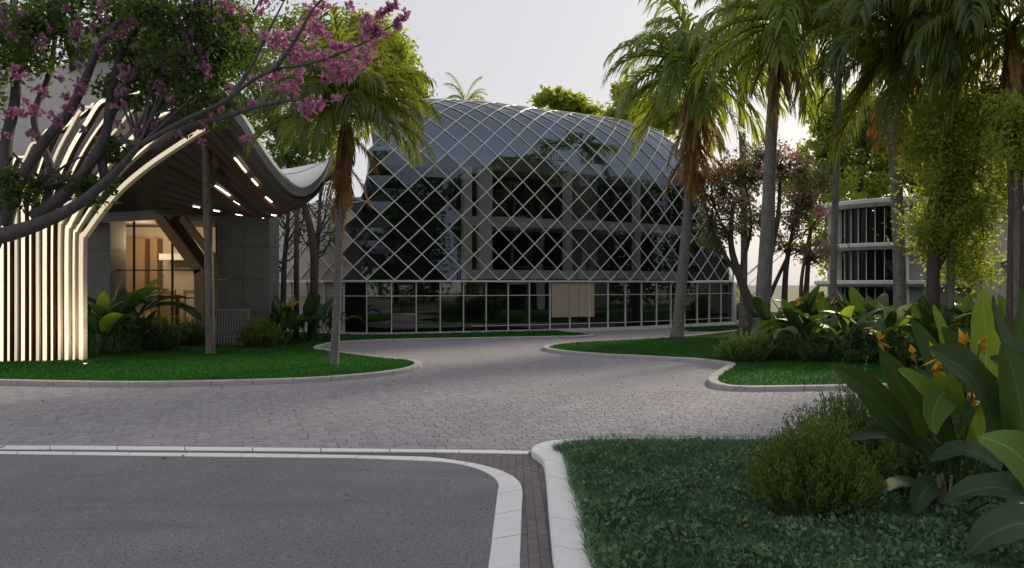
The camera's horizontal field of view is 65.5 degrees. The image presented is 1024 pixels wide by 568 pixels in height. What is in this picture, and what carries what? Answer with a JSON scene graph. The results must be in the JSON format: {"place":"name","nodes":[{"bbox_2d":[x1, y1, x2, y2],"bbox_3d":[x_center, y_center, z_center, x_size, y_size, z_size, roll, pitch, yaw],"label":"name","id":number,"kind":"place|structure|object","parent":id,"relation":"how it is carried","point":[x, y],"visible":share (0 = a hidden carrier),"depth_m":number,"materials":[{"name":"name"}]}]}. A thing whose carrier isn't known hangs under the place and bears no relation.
{"place":"outdoors","nodes":[
{"label":"outdoors","id":0,"kind":"place"},
{"bbox_2d":[0,0,410,248],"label":"flowering tree","id":1,"kind":"object","parent":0,"point":[148,36],"visible":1,"depth_m":18.85,"materials":[{"name":"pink plant"}]},
{"bbox_2d":[0,454,498,567],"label":"road","id":2,"kind":"structure","parent":0,"point":[58,511],"depth_m":9.05,"materials":[{"name":"grey asphalt"}]},
{"bbox_2d":[4,329,588,380],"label":"lawn","id":3,"kind":"structure","parent":0,"point":[454,336],"depth_m":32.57,"materials":[{"name":"green plant"}]},
{"bbox_2d":[57,301,124,354],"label":"broad leaved plant","id":4,"kind":"object","parent":3,"relation":"on","point":[107,323],"visible":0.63,"depth_m":27.90,"materials":[{"name":"green plant"}]},
{"bbox_2d":[57,275,202,350],"bbox_3d":[-14.465,0.902,29.958,5.355,3.268,5.314,0,0,0],"label":"broad leaved plant","id":5,"kind":"object","parent":3,"relation":"on","point":[104,301],"visible":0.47,"depth_m":29.73,"materials":[{"name":"green plant"}]},
{"bbox_2d":[87,288,181,354],"bbox_3d":[-14.342,1.329,28.817,4.017,2.411,3.499,0,0,-43],"label":"broad leaved plant","id":6,"kind":"object","parent":3,"relation":"on","point":[125,307],"visible":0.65,"depth_m":28.30,"materials":[{"name":"green plant"}]},
{"bbox_2d":[111,309,162,351],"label":"broad leaved plant","id":7,"kind":"object","parent":3,"relation":"on","point":[127,325],"visible":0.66,"depth_m":28.96,"materials":[{"name":"green plant"}]},
{"bbox_2d":[131,315,186,350],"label":"shrub","id":8,"kind":"object","parent":3,"relation":"on","point":[168,339],"visible":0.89,"depth_m":29.73,"materials":[{"name":"green plant"}]},
{"bbox_2d":[0,22,335,361],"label":"entrance pavilion","id":9,"kind":"structure","parent":3,"relation":"on","point":[146,230],"depth_m":28.28,"materials":[{"name":"grey concrete"}]},
{"bbox_2d":[171,317,204,345],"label":"shrub","id":10,"kind":"object","parent":3,"relation":"on","point":[194,336],"visible":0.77,"depth_m":32.27,"materials":[{"name":"green plant"}]},
{"bbox_2d":[0,349,413,380],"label":"grass","id":11,"kind":"structure","parent":3,"relation":"on","point":[181,364],"depth_m":24.09,"materials":[{"name":"green plant"}]},
{"bbox_2d":[201,142,223,354],"bbox_3d":[-10.634,-1.345,28.300,0.784,7.970,0.431,0,0,0],"label":"wooden column","id":12,"kind":"object","parent":3,"relation":"on","point":[209,273],"visible":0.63,"depth_m":28.18,"materials":[{"name":"brown wood"}]},
{"bbox_2d":[215,309,249,345],"bbox_3d":[-11.579,1.800,32.733,1.604,1.540,0.705,0,0,0],"label":"slatted bench","id":13,"kind":"object","parent":3,"relation":"on","point":[217,341],"visible":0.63,"depth_m":32.96,"materials":[{"name":"grey metal"}]},
{"bbox_2d":[234,313,284,346],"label":"shrub","id":14,"kind":"object","parent":3,"relation":"on","point":[264,335],"visible":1,"depth_m":31.73,"materials":[{"name":"green plant"}]},
{"bbox_2d":[239,297,328,344],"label":"broad leaved plant","id":15,"kind":"object","parent":3,"relation":"on","point":[290,319],"visible":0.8,"depth_m":32.88,"materials":[{"name":"green plant"}]},
{"bbox_2d":[189,0,391,338],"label":"broadleaf tree","id":16,"kind":"object","parent":3,"relation":"on","point":[287,22],"visible":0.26,"depth_m":35.76,"materials":[{"name":"green plant"}]},
{"bbox_2d":[268,150,316,336],"bbox_3d":[-10.611,-1.902,37.071,2.908,8.908,3.006,0,0,29],"label":"broadleaf tree","id":17,"kind":"object","parent":3,"relation":"on","point":[287,238],"visible":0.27,"depth_m":37.11,"materials":[{"name":"brown plant"}]},
{"bbox_2d":[272,127,326,339],"bbox_3d":[-9.642,-2.180,35.802,2.678,9.560,2.443,0,0,0],"label":"slim tree","id":18,"kind":"object","parent":3,"relation":"on","point":[296,247],"visible":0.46,"depth_m":35.89,"materials":[{"name":"brown plant"}]},
{"bbox_2d":[293,290,342,340],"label":"broad leaved plant","id":19,"kind":"object","parent":3,"relation":"on","point":[311,305],"visible":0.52,"depth_m":34.48,"materials":[{"name":"green plant"}]},
{"bbox_2d":[292,157,349,336],"bbox_3d":[-9.503,-1.785,37.707,3.096,8.674,3.127,0,0,-40],"label":"broadleaf tree","id":20,"kind":"object","parent":3,"relation":"on","point":[320,226],"visible":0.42,"depth_m":37.53,"materials":[{"name":"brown plant"}]},
{"bbox_2d":[314,303,364,339],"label":"broad leaved plant","id":21,"kind":"object","parent":3,"relation":"on","point":[329,321],"visible":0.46,"depth_m":35.54,"materials":[{"name":"green plant"}]},
{"bbox_2d":[243,2,444,365],"bbox_3d":[-5.095,-2.733,24.434,6.019,10.780,5.613,0,0,0],"label":"palm tree","id":22,"kind":"object","parent":3,"relation":"on","point":[369,95],"visible":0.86,"depth_m":24.16,"materials":[{"name":"green plant"}]},
{"bbox_2d":[0,320,979,452],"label":"driveway","id":23,"kind":"structure","parent":0,"point":[421,411],"depth_m":16.86,"materials":[{"name":"grey stone"}]},
{"bbox_2d":[0,445,528,453],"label":"flush kerb","id":24,"kind":"structure","parent":23,"relation":"on","point":[128,448],"depth_m":12.47,"materials":[{"name":"grey concrete"}]},
{"bbox_2d":[0,334,595,386],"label":"lawn kerb","id":25,"kind":"structure","parent":23,"relation":"on","point":[416,365],"depth_m":20.88,"materials":[{"name":"concrete"}]},
{"bbox_2d":[244,453,552,567],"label":"brick strip","id":26,"kind":"object","parent":23,"relation":"on","point":[526,471],"visible":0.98,"depth_m":9.99,"materials":[{"name":"brick"}]},
{"bbox_2d":[0,451,522,567],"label":"road kerb","id":27,"kind":"structure","parent":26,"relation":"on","point":[505,545],"depth_m":10.03,"materials":[{"name":"grey concrete"}]},
{"bbox_2d":[531,437,766,567],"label":"lawn kerb","id":28,"kind":"structure","parent":23,"relation":"on","point":[563,529],"depth_m":8.75,"materials":[{"name":"grey concrete"}]},
{"bbox_2d":[543,330,888,391],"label":"lawn kerb","id":29,"kind":"structure","parent":23,"relation":"on","point":[713,382],"depth_m":24.27,"materials":[{"name":"concrete"}]},
{"bbox_2d":[967,148,1023,308],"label":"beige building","id":30,"kind":"structure","parent":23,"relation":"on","point":[1001,290],"depth_m":50.85,"materials":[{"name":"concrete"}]},
{"bbox_2d":[272,98,736,334],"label":"glass building","id":31,"kind":"structure","parent":0,"point":[511,218],"depth_m":43.96,"materials":[{"name":"grey glass"}]},
{"bbox_2d":[345,296,365,332],"bbox_3d":[-7.847,1.515,39.981,1.225,1.830,0.001,0,0,14],"label":"window pane","id":32,"kind":"structure","parent":31,"relation":"in","point":[354,305],"depth_m":39.98,"materials":[{"name":"black glass"}]},
{"bbox_2d":[345,282,365,295],"bbox_3d":[-7.848,0.255,39.980,1.226,0.690,0.003,0,0,14],"label":"window pane","id":33,"kind":"structure","parent":31,"relation":"in","point":[351,288],"depth_m":39.98,"materials":[{"name":"black glass"}]},
{"bbox_2d":[367,296,390,332],"bbox_3d":[-6.645,1.515,39.867,1.220,1.830,0.012,0,0,-4],"label":"window pane","id":34,"kind":"structure","parent":31,"relation":"in","point":[378,307],"depth_m":39.87,"materials":[{"name":"clear glass"}]},
{"bbox_2d":[367,282,390,295],"bbox_3d":[-6.646,0.255,39.873,1.216,0.690,0.002,0,0,-4],"label":"window pane","id":35,"kind":"structure","parent":31,"relation":"in","point":[373,288],"depth_m":39.88,"materials":[{"name":"clear glass"}]},
{"bbox_2d":[392,296,415,331],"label":"window pane","id":36,"kind":"structure","parent":31,"relation":"in","point":[403,307],"depth_m":40.09,"materials":[{"name":"clear glass"}]},
{"bbox_2d":[392,282,415,295],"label":"window pane","id":37,"kind":"structure","parent":31,"relation":"in","point":[398,288],"depth_m":40.09,"materials":[{"name":"clear glass"}]},
{"bbox_2d":[417,296,439,331],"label":"window pane","id":38,"kind":"structure","parent":31,"relation":"in","point":[428,307],"depth_m":40.48,"materials":[{"name":"clear glass"}]},
{"bbox_2d":[417,282,439,295],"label":"window pane","id":39,"kind":"structure","parent":31,"relation":"in","point":[423,288],"depth_m":40.48,"materials":[{"name":"black glass"}]},
{"bbox_2d":[441,296,462,331],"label":"window pane","id":40,"kind":"structure","parent":31,"relation":"in","point":[451,306],"depth_m":40.91,"materials":[{"name":"clear glass"}]},
{"bbox_2d":[441,282,462,294],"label":"window pane","id":41,"kind":"structure","parent":31,"relation":"in","point":[447,288],"depth_m":40.92,"materials":[{"name":"clear glass"}]},
{"bbox_2d":[464,296,485,330],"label":"window pane","id":42,"kind":"structure","parent":31,"relation":"in","point":[474,306],"depth_m":41.36,"materials":[{"name":"clear glass"}]},
{"bbox_2d":[464,282,485,294],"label":"window pane","id":43,"kind":"structure","parent":31,"relation":"in","point":[470,288],"depth_m":41.38,"materials":[{"name":"clear glass"}]},
{"bbox_2d":[487,296,507,329],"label":"window pane","id":44,"kind":"structure","parent":31,"relation":"in","point":[497,306],"depth_m":41.86,"materials":[{"name":"clear glass"}]},
{"bbox_2d":[487,282,507,294],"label":"window pane","id":45,"kind":"structure","parent":31,"relation":"in","point":[493,288],"depth_m":41.86,"materials":[{"name":"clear glass"}]},
{"bbox_2d":[509,296,528,329],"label":"window pane","id":46,"kind":"structure","parent":31,"relation":"in","point":[518,305],"depth_m":42.35,"materials":[{"name":"clear glass"}]},
{"bbox_2d":[509,282,528,294],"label":"window pane","id":47,"kind":"structure","parent":31,"relation":"in","point":[515,288],"depth_m":42.36,"materials":[{"name":"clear glass"}]},
{"bbox_2d":[530,295,548,328],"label":"window pane","id":48,"kind":"structure","parent":31,"relation":"in","point":[539,305],"depth_m":42.88,"materials":[{"name":"clear glass"}]},
{"bbox_2d":[530,282,548,294],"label":"window pane","id":49,"kind":"structure","parent":31,"relation":"in","point":[536,288],"depth_m":42.88,"materials":[{"name":"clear glass"}]},
{"bbox_2d":[590,295,606,327],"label":"window pane","id":50,"kind":"structure","parent":31,"relation":"in","point":[599,319],"depth_m":44.59,"materials":[{"name":"clear glass"}]},
{"bbox_2d":[609,295,624,326],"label":"window pane","id":51,"kind":"structure","parent":31,"relation":"in","point":[616,302],"depth_m":45.17,"materials":[{"name":"clear glass"}]},
{"bbox_2d":[626,295,640,326],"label":"window pane","id":52,"kind":"structure","parent":31,"relation":"in","point":[633,302],"depth_m":45.83,"materials":[{"name":"clear glass"}]},
{"bbox_2d":[642,295,655,325],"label":"window pane","id":53,"kind":"structure","parent":31,"relation":"in","point":[648,301],"depth_m":46.52,"materials":[{"name":"clear glass"}]},
{"bbox_2d":[657,294,669,324],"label":"window pane","id":54,"kind":"structure","parent":31,"relation":"in","point":[663,300],"depth_m":47.28,"materials":[{"name":"clear glass"}]},
{"bbox_2d":[685,294,695,323],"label":"window pane","id":55,"kind":"structure","parent":31,"relation":"in","point":[690,307],"depth_m":48.83,"materials":[{"name":"clear glass"}]},
{"bbox_2d":[698,294,708,322],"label":"window pane","id":56,"kind":"structure","parent":31,"relation":"in","point":[703,299],"depth_m":49.67,"materials":[{"name":"clear glass"}]},
{"bbox_2d":[710,294,719,322],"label":"window pane","id":57,"kind":"structure","parent":31,"relation":"in","point":[714,298],"depth_m":50.43,"materials":[{"name":"clear glass"}]},
{"bbox_2d":[722,294,730,321],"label":"window pane","id":58,"kind":"structure","parent":31,"relation":"in","point":[726,298],"depth_m":51.28,"materials":[{"name":"clear glass"}]},
{"bbox_2d":[0,0,1023,284],"label":"sky","id":59,"kind":"structure","parent":0,"point":[518,47],"materials":[{"name":"white"}]},
{"bbox_2d":[684,329,726,331],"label":"lawn","id":60,"kind":"structure","parent":0,"point":[703,331],"depth_m":43.59,"materials":[{"name":"green plant"}]},
{"bbox_2d":[684,325,747,330],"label":"grass","id":61,"kind":"structure","parent":60,"relation":"on","point":[716,328],"depth_m":45.04,"materials":[{"name":"green plant"}]},
{"bbox_2d":[549,329,949,384],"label":"lawn","id":62,"kind":"structure","parent":0,"point":[720,335],"depth_m":24.88,"materials":[{"name":"green plant"}]},
{"bbox_2d":[601,0,792,338],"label":"palm tree","id":63,"kind":"object","parent":62,"relation":"on","point":[677,57],"visible":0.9,"depth_m":36.43,"materials":[{"name":"green plant"}]},
{"bbox_2d":[656,0,827,331],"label":"palm tree","id":64,"kind":"object","parent":62,"relation":"on","point":[742,324],"visible":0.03,"depth_m":41.84,"materials":[{"name":"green plant"}]},
{"bbox_2d":[712,328,775,361],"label":"shrub","id":65,"kind":"object","parent":62,"relation":"on","point":[737,348],"visible":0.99,"depth_m":25.74,"materials":[{"name":"green plant"}]},
{"bbox_2d":[693,134,819,334],"bbox_3d":[11.802,-2.453,38.657,6.433,10.075,5.529,0,0,0],"label":"flowering tree","id":66,"kind":"object","parent":62,"relation":"on","point":[746,182],"visible":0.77,"depth_m":38.59,"materials":[{"name":"green plant"}]},
{"bbox_2d":[750,315,805,359],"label":"shrub","id":67,"kind":"object","parent":62,"relation":"on","point":[782,345],"visible":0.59,"depth_m":26.15,"materials":[{"name":"green plant"}]},
{"bbox_2d":[744,296,817,339],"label":"broad leaved plant","id":68,"kind":"object","parent":62,"relation":"on","point":[761,307],"visible":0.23,"depth_m":29.48,"materials":[{"name":"green plant"}]},
{"bbox_2d":[687,0,876,338],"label":"palm tree","id":69,"kind":"object","parent":62,"relation":"on","point":[780,47],"visible":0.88,"depth_m":29.79,"materials":[{"name":"green plant"}]},
{"bbox_2d":[754,284,834,342],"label":"broad leaved plant","id":70,"kind":"object","parent":62,"relation":"on","point":[808,303],"visible":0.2,"depth_m":28.69,"materials":[{"name":"green plant"}]},
{"bbox_2d":[757,298,842,360],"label":"broad leaved plant","id":71,"kind":"object","parent":62,"relation":"on","point":[795,322],"visible":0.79,"depth_m":26.09,"materials":[{"name":"green plant"}]},
{"bbox_2d":[723,0,891,310],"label":"palm tree","id":72,"kind":"object","parent":62,"relation":"on","point":[834,236],"visible":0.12,"depth_m":30.89,"materials":[{"name":"green plant"}]},
{"bbox_2d":[771,158,847,304],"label":"flowering tree","id":73,"kind":"object","parent":62,"relation":"on","point":[797,215],"visible":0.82,"depth_m":43.73,"materials":[{"name":"green plant"}]},
{"bbox_2d":[789,323,856,361],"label":"shrub","id":74,"kind":"object","parent":62,"relation":"on","point":[817,350],"visible":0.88,"depth_m":25.68,"materials":[{"name":"green plant"}]},
{"bbox_2d":[780,294,875,340],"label":"broad leaved plant","id":75,"kind":"object","parent":62,"relation":"on","point":[823,304],"visible":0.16,"depth_m":27.70,"materials":[{"name":"green plant"}]},
{"bbox_2d":[797,306,890,358],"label":"broad leaved plant","id":76,"kind":"object","parent":62,"relation":"on","point":[847,311],"visible":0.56,"depth_m":25.66,"materials":[{"name":"green plant"}]},
{"bbox_2d":[827,321,894,362],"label":"shrub","id":77,"kind":"object","parent":62,"relation":"on","point":[864,349],"visible":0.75,"depth_m":25.20,"materials":[{"name":"green plant"}]},
{"bbox_2d":[832,286,924,345],"bbox_3d":[12.656,1.303,28.182,2.171,2.469,3.693,0,0,-34],"label":"broad leaved plant","id":78,"kind":"object","parent":62,"relation":"on","point":[857,300],"visible":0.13,"depth_m":28.15,"materials":[{"name":"green plant"}]},
{"bbox_2d":[819,301,957,356],"bbox_3d":[11.915,1.510,25.187,2.409,2.052,3.485,0,0,-35],"label":"broad leaved plant","id":79,"kind":"object","parent":62,"relation":"on","point":[890,317],"visible":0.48,"depth_m":24.66,"materials":[{"name":"green plant"}]},
{"bbox_2d":[844,89,956,292],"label":"broadleaf tree","id":80,"kind":"object","parent":62,"relation":"on","point":[861,143],"visible":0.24,"depth_m":49.71,"materials":[{"name":"green plant"}]},
{"bbox_2d":[877,329,924,365],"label":"shrub","id":81,"kind":"object","parent":62,"relation":"on","point":[902,354],"visible":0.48,"depth_m":24.22,"materials":[{"name":"green plant"}]},
{"bbox_2d":[795,0,1021,345],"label":"palm tree","id":82,"kind":"object","parent":62,"relation":"on","point":[894,85],"visible":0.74,"depth_m":25.42,"materials":[{"name":"green plant"}]},
{"bbox_2d":[819,0,1021,328],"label":"palm tree","id":83,"kind":"object","parent":62,"relation":"on","point":[950,291],"visible":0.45,"depth_m":23.88,"materials":[{"name":"green plant"}]},
{"bbox_2d":[881,295,971,343],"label":"broad leaved plant","id":84,"kind":"object","parent":62,"relation":"on","point":[923,317],"visible":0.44,"depth_m":23.51,"materials":[{"name":"green plant"}]},
{"bbox_2d":[850,44,1023,342],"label":"broadleaf tree","id":85,"kind":"object","parent":62,"relation":"on","point":[948,155],"visible":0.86,"depth_m":23.56,"materials":[{"name":"green plant"}]},
{"bbox_2d":[873,0,1023,321],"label":"palm tree","id":86,"kind":"object","parent":62,"relation":"on","point":[1013,68],"visible":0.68,"depth_m":22.72,"materials":[{"name":"green plant"}]},
{"bbox_2d":[919,290,996,327],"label":"broad leaved plant","id":87,"kind":"object","parent":62,"relation":"on","point":[966,302],"visible":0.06,"depth_m":25.44,"materials":[{"name":"green plant"}]},
{"bbox_2d":[977,87,1023,331],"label":"broadleaf tree","id":88,"kind":"object","parent":62,"relation":"on","point":[1008,139],"visible":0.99,"depth_m":20.93,"materials":[{"name":"green plant"}]},
{"bbox_2d":[737,285,827,311],"bbox_3d":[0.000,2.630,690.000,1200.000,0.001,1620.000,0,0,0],"label":"ground","id":89,"kind":"structure","parent":0,"point":[793,292],"depth_m":246.44,"materials":[{"name":"beige"}]},
{"bbox_2d":[330,7,437,98],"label":"broadleaf tree","id":90,"kind":"object","parent":89,"relation":"on","point":[401,49],"visible":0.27,"depth_m":57.41,"materials":[{"name":"green plant"}]},
{"bbox_2d":[443,72,486,100],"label":"palm tree","id":91,"kind":"object","parent":89,"relation":"on","point":[477,91],"visible":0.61,"depth_m":65.62,"materials":[{"name":"green plant"}]},
{"bbox_2d":[526,85,605,114],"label":"broadleaf tree","id":92,"kind":"object","parent":89,"relation":"on","point":[559,98],"visible":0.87,"depth_m":68.92,"materials":[{"name":"green plant"}]},
{"bbox_2d":[591,76,683,140],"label":"broadleaf tree","id":93,"kind":"object","parent":89,"relation":"on","point":[665,124],"visible":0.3,"depth_m":67.27,"materials":[{"name":"green plant"}]},
{"bbox_2d":[729,160,870,303],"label":"broadleaf tree","id":94,"kind":"object","parent":89,"relation":"on","point":[846,184],"visible":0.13,"depth_m":67.44,"materials":[{"name":"green plant"}]},
{"bbox_2d":[796,73,986,203],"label":"broadleaf tree","id":95,"kind":"object","parent":89,"relation":"on","point":[876,183],"visible":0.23,"depth_m":70.93,"materials":[{"name":"green plant"}]},
{"bbox_2d":[814,196,975,309],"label":"round building","id":96,"kind":"structure","parent":89,"relation":"on","point":[865,266],"depth_m":55.69,"materials":[{"name":"concrete"}]},
{"bbox_2d":[859,207,866,242],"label":"window pane","id":97,"kind":"structure","parent":96,"relation":"in","point":[862,211],"depth_m":56.47,"materials":[{"name":"black glass"}]},
{"bbox_2d":[867,207,875,242],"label":"window pane","id":98,"kind":"structure","parent":96,"relation":"in","point":[870,214],"depth_m":55.99,"materials":[{"name":"black glass"}]},
{"bbox_2d":[876,206,884,242],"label":"window pane","id":99,"kind":"structure","parent":96,"relation":"in","point":[879,210],"depth_m":55.48,"materials":[{"name":"black glass"}]},
{"bbox_2d":[876,249,884,279],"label":"window pane","id":100,"kind":"structure","parent":96,"relation":"in","point":[879,253],"depth_m":55.48,"materials":[{"name":"black glass"}]},
{"bbox_2d":[549,431,1023,567],"bbox_3d":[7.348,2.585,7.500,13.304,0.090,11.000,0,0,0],"label":"lawn","id":101,"kind":"structure","parent":0,"point":[723,518],"depth_m":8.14,"materials":[{"name":"plant"}]},
{"bbox_2d":[740,389,886,520],"bbox_3d":[3.300,1.848,8.768,1.558,1.415,1.333,0,0,0],"label":"shrub","id":102,"kind":"object","parent":101,"relation":"on","point":[802,471],"visible":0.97,"depth_m":8.51,"materials":[{"name":"green plant"}]},
{"bbox_2d":[798,356,912,470],"bbox_3d":[4.571,1.751,10.628,1.695,1.610,1.250,0,0,0],"label":"shrub","id":103,"kind":"object","parent":101,"relation":"on","point":[859,418],"visible":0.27,"depth_m":10.43,"materials":[{"name":"green plant"}]},
{"bbox_2d":[862,436,971,494],"bbox_3d":[4.885,2.083,9.588,1.246,0.946,1.064,0,0,0],"label":"shrub","id":104,"kind":"object","parent":101,"relation":"on","point":[896,460],"visible":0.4,"depth_m":9.47,"materials":[{"name":"green plant"}]},
{"bbox_2d":[826,287,1023,554],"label":"bird of paradise","id":105,"kind":"object","parent":101,"relation":"on","point":[913,409],"visible":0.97,"depth_m":8.69,"materials":[{"name":"green plant"}]},
{"bbox_2d":[933,397,1007,473],"bbox_3d":[6.264,2.010,10.404,1.703,1.093,1.311,0,0,0],"label":"shrub","id":106,"kind":"object","parent":101,"relation":"on","point":[1005,468],"visible":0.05,"depth_m":10.38,"materials":[{"name":"green plant"}]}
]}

